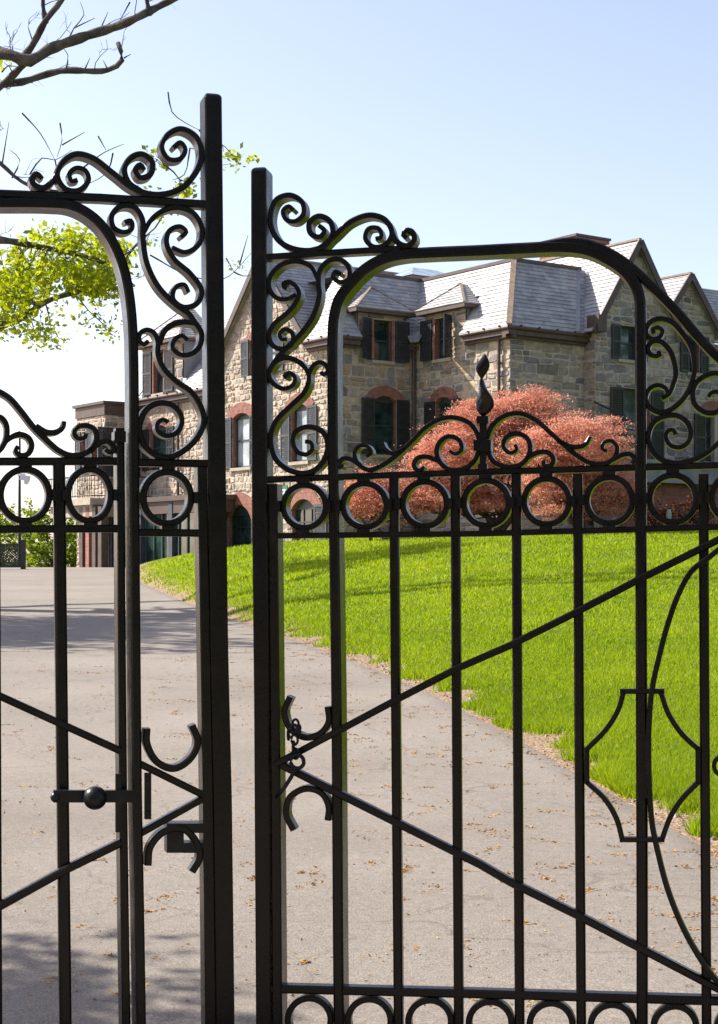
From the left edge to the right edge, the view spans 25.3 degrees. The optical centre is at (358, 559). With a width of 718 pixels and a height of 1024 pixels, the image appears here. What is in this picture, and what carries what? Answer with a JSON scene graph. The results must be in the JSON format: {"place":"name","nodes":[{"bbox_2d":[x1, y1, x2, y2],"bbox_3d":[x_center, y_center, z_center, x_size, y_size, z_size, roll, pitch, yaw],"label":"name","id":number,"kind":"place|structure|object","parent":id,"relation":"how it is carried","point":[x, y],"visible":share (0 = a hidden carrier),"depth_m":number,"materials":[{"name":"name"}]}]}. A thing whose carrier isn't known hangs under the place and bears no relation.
{"place":"outdoors","nodes":[
{"label":"outdoors","id":0,"kind":"place"},
{"bbox_2d":[0,567,717,1023],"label":"drive","id":1,"kind":"structure","parent":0,"point":[172,967],"depth_m":8.12,"materials":[{"name":"asphalt"}]},
{"bbox_2d":[0,540,26,568],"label":"lattice fence","id":2,"kind":"object","parent":1,"relation":"on","point":[22,556],"visible":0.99,"depth_m":63.99,"materials":[{"name":"grey metal"}]},
{"bbox_2d":[1,623,717,1008],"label":"leaf litter","id":3,"kind":"object","parent":1,"relation":"on","point":[405,869],"visible":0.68,"depth_m":8.73,"materials":[{"name":"brown plant"}]},
{"bbox_2d":[0,0,717,563],"label":"sky","id":4,"kind":"structure","parent":0,"point":[453,122],"materials":[{"name":"blue"}]},
{"bbox_2d":[32,530,717,853],"bbox_3d":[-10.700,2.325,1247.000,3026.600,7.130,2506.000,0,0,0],"label":"ground","id":5,"kind":"structure","parent":0,"point":[536,742],"depth_m":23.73,"materials":[{"name":"green plant"}]},
{"bbox_2d":[18,431,30,563],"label":"lamp post","id":6,"kind":"object","parent":5,"relation":"on","point":[25,478],"visible":0.66,"depth_m":69.94,"materials":[{"name":"metal"}]},
{"bbox_2d":[0,503,51,566],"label":"leafy tree","id":7,"kind":"object","parent":5,"relation":"on","point":[11,536],"visible":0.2,"depth_m":81.63,"materials":[{"name":"green plant"}]},
{"bbox_2d":[14,498,76,566],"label":"leafy tree","id":8,"kind":"object","parent":5,"relation":"on","point":[41,550],"visible":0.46,"depth_m":77.56,"materials":[{"name":"green plant"}]},
{"bbox_2d":[66,520,76,566],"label":"leafy tree","id":9,"kind":"object","parent":5,"relation":"on","point":[72,522],"visible":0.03,"depth_m":84.00,"materials":[{"name":"green plant"}]},
{"bbox_2d":[0,93,234,1023],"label":"iron gate","id":10,"kind":"structure","parent":5,"relation":"on","point":[210,848],"depth_m":4.98,"materials":[{"name":"metal"}]},
{"bbox_2d":[0,389,134,1023],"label":"wicket gate","id":11,"kind":"structure","parent":10,"relation":"attached to","point":[63,796],"depth_m":4.90,"materials":[{"name":"black metal"}]},
{"bbox_2d":[0,0,259,351],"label":"oak tree","id":12,"kind":"object","parent":5,"relation":"on","point":[90,281],"visible":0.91,"depth_m":41.47,"materials":[{"name":"green plant"}]},
{"bbox_2d":[315,462,443,540],"bbox_3d":[0.707,-1.694,49.906,4.218,2.717,3.186,0,0,0],"label":"japanese maple","id":13,"kind":"object","parent":5,"relation":"on","point":[368,496],"visible":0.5,"depth_m":49.63,"materials":[{"name":"red plant"}]},
{"bbox_2d":[48,233,717,566],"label":"stone house","id":14,"kind":"structure","parent":5,"relation":"on","point":[418,343],"depth_m":59.29,"materials":[{"name":"grey stone"}]},
{"bbox_2d":[75,431,92,470],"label":"window","id":15,"kind":"structure","parent":14,"relation":"in","point":[78,447],"depth_m":71.12,"materials":[{"name":"grey glass"}]},
{"bbox_2d":[85,431,103,467],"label":"window","id":16,"kind":"structure","parent":14,"relation":"in","point":[85,431],"depth_m":70.26,"materials":[{"name":"grey glass"}]},
{"bbox_2d":[98,427,140,478],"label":"window","id":17,"kind":"structure","parent":14,"relation":"in","point":[105,430],"depth_m":69.29,"materials":[{"name":"black glass"}]},
{"bbox_2d":[141,418,173,473],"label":"window","id":18,"kind":"structure","parent":14,"relation":"in","point":[160,446],"depth_m":69.22,"materials":[{"name":"black glass"}]},
{"bbox_2d":[225,402,251,470],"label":"window","id":19,"kind":"structure","parent":14,"relation":"in","point":[244,421],"depth_m":63.74,"materials":[{"name":"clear glass"}]},
{"bbox_2d":[226,492,251,545],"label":"arched doorway","id":20,"kind":"structure","parent":14,"relation":"in","point":[242,516],"depth_m":63.63,"materials":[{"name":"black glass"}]},
{"bbox_2d":[241,331,283,379],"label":"window","id":21,"kind":"structure","parent":14,"relation":"in","point":[247,340],"depth_m":62.92,"materials":[{"name":"grey glass"}]},
{"bbox_2d":[283,485,287,494],"bbox_3d":[-2.877,-2.396,60.747,0.047,0.855,0.591,0,0,-36],"label":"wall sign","id":22,"kind":"object","parent":14,"relation":"attached to","point":[285,487],"visible":0.17,"depth_m":60.63,"materials":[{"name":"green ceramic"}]},
{"bbox_2d":[280,393,316,465],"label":"window","id":23,"kind":"structure","parent":14,"relation":"in","point":[302,414],"depth_m":60.24,"materials":[{"name":"grey glass"}]},
{"bbox_2d":[290,489,326,540],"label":"window","id":24,"kind":"structure","parent":14,"relation":"in","point":[305,512],"depth_m":59.77,"materials":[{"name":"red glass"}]},
{"bbox_2d":[362,386,409,457],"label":"window","id":25,"kind":"structure","parent":14,"relation":"in","point":[378,421],"depth_m":59.38,"materials":[{"name":"black glass"}]},
{"bbox_2d":[424,386,460,458],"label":"window","id":26,"kind":"structure","parent":14,"relation":"in","point":[447,392],"depth_m":58.93,"materials":[{"name":"black glass"}]},
{"bbox_2d":[612,324,647,363],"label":"window","id":27,"kind":"structure","parent":14,"relation":"in","point":[625,350],"depth_m":58.32,"materials":[{"name":"black glass"}]},
{"bbox_2d":[610,386,664,459],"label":"window","id":28,"kind":"structure","parent":14,"relation":"in","point":[626,397],"depth_m":58.54,"materials":[{"name":"black glass"}]},
{"bbox_2d":[680,335,708,376],"bbox_3d":[12.717,-7.822,61.530,1.552,1.539,0.590,0,0,-36],"label":"window","id":29,"kind":"structure","parent":14,"relation":"in","point":[686,352],"depth_m":61.13,"materials":[{"name":"black glass"}]},
{"bbox_2d":[694,401,717,461],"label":"window","id":30,"kind":"structure","parent":14,"relation":"in","point":[700,445],"depth_m":61.59,"materials":[{"name":"black glass"}]},
{"bbox_2d":[385,383,581,529],"bbox_3d":[4.043,-3.166,49.905,6.574,4.804,4.342,0,0,0],"label":"japanese maple","id":31,"kind":"object","parent":5,"relation":"on","point":[536,406],"visible":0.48,"depth_m":49.47,"materials":[{"name":"red plant"}]},
{"bbox_2d":[251,167,717,1023],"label":"iron gate","id":32,"kind":"structure","parent":5,"relation":"on","point":[273,705],"depth_m":4.89,"materials":[{"name":"black metal"}]},
{"bbox_2d":[275,718,305,798],"bbox_3d":[-0.211,0.612,4.936,0.099,0.250,0.028,0,0,11],"label":"hook and chain","id":33,"kind":"object","parent":32,"relation":"hanging from","point":[297,755],"visible":1,"depth_m":4.93,"materials":[{"name":"metal"}]},
{"bbox_2d":[284,627,715,839],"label":"pebbles","id":34,"kind":"object","parent":5,"relation":"on","point":[675,815],"visible":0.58,"depth_m":17.20,"materials":[{"name":"stone"}]},
{"bbox_2d":[493,410,660,527],"bbox_3d":[6.304,-2.595,46.883,5.040,3.777,3.711,0,0,0],"label":"japanese maple","id":35,"kind":"object","parent":5,"relation":"on","point":[541,438],"visible":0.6,"depth_m":46.49,"materials":[{"name":"red plant"}]},
{"bbox_2d":[629,498,681,525],"bbox_3d":[9.239,-1.367,50.008,1.714,1.255,1.410,0,0,0],"label":"shrub","id":36,"kind":"object","parent":5,"relation":"on","point":[652,520],"visible":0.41,"depth_m":49.90,"materials":[{"name":"red plant"}]},
{"bbox_2d":[666,509,671,531],"bbox_3d":[9.106,-1.110,47.000,0.170,0.750,0.170,0,0,0],"label":"marker post","id":37,"kind":"object","parent":5,"relation":"on","point":[668,514],"visible":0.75,"depth_m":46.94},
{"bbox_2d":[671,494,717,524],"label":"shrub","id":38,"kind":"object","parent":5,"relation":"on","point":[694,520],"visible":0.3,"depth_m":49.86,"materials":[{"name":"red plant"}]}
]}

